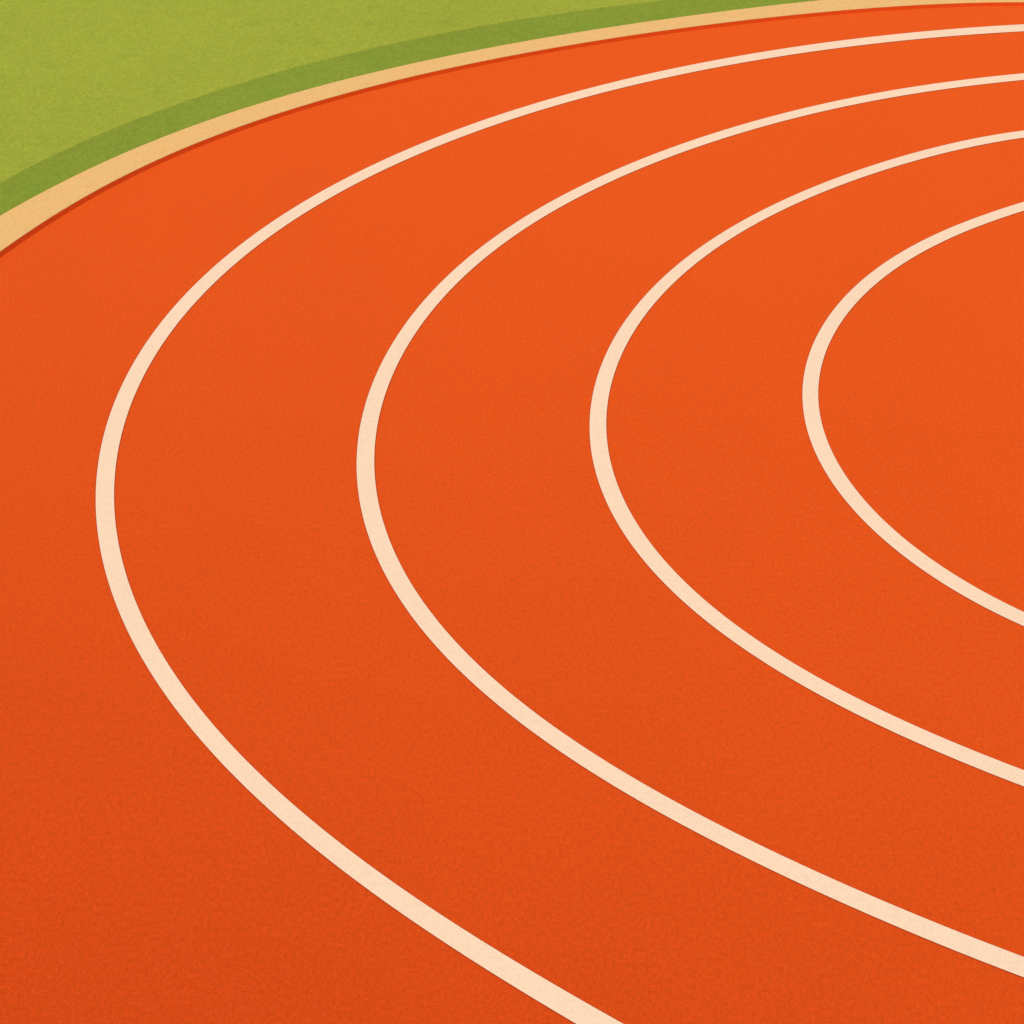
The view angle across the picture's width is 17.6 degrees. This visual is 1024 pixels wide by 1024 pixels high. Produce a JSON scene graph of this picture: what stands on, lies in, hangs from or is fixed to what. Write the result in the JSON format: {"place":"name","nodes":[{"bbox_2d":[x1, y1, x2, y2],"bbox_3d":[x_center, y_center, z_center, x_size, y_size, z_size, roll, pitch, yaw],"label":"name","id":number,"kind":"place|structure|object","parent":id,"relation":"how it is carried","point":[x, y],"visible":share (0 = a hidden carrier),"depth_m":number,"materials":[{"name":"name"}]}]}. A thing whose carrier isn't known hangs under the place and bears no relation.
{"place":"outdoors","nodes":[
{"label":"outdoors","id":0,"kind":"place"},
{"bbox_2d":[0,0,660,182],"bbox_3d":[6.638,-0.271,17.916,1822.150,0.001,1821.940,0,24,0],"label":"grass","id":1,"kind":"structure","parent":0,"point":[74,72],"depth_m":25.49,"materials":[{"name":"green plant"}]},
{"bbox_2d":[0,0,816,215],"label":"grass verge","id":2,"kind":"object","parent":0,"point":[21,187],"depth_m":24.79,"materials":[{"name":"green plant"}]},
{"bbox_2d":[0,6,1023,1023],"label":"running track","id":3,"kind":"structure","parent":0,"point":[159,864],"depth_m":16.88,"materials":[{"name":"rubber"}]},
{"bbox_2d":[95,24,1023,1023],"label":"lane line","id":4,"kind":"object","parent":3,"relation":"on","point":[289,814],"visible":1,"depth_m":16.28,"materials":[{"name":"paint"}]},
{"bbox_2d":[356,73,1023,977],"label":"lane line","id":5,"kind":"object","parent":3,"relation":"on","point":[458,657],"visible":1,"depth_m":15.91,"materials":[{"name":"paint"}]},
{"bbox_2d":[589,130,1023,786],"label":"lane line","id":6,"kind":"object","parent":3,"relation":"on","point":[667,574],"visible":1,"depth_m":17.29,"materials":[{"name":"paint"}]},
{"bbox_2d":[802,202,1023,626],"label":"lane line","id":7,"kind":"object","parent":3,"relation":"on","point":[870,516],"visible":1,"depth_m":18.38,"materials":[{"name":"paint"}]},
{"bbox_2d":[0,0,1023,257],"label":"kerb","id":8,"kind":"structure","parent":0,"point":[26,220],"depth_m":24.45,"materials":[{"name":"concrete"}]}
]}

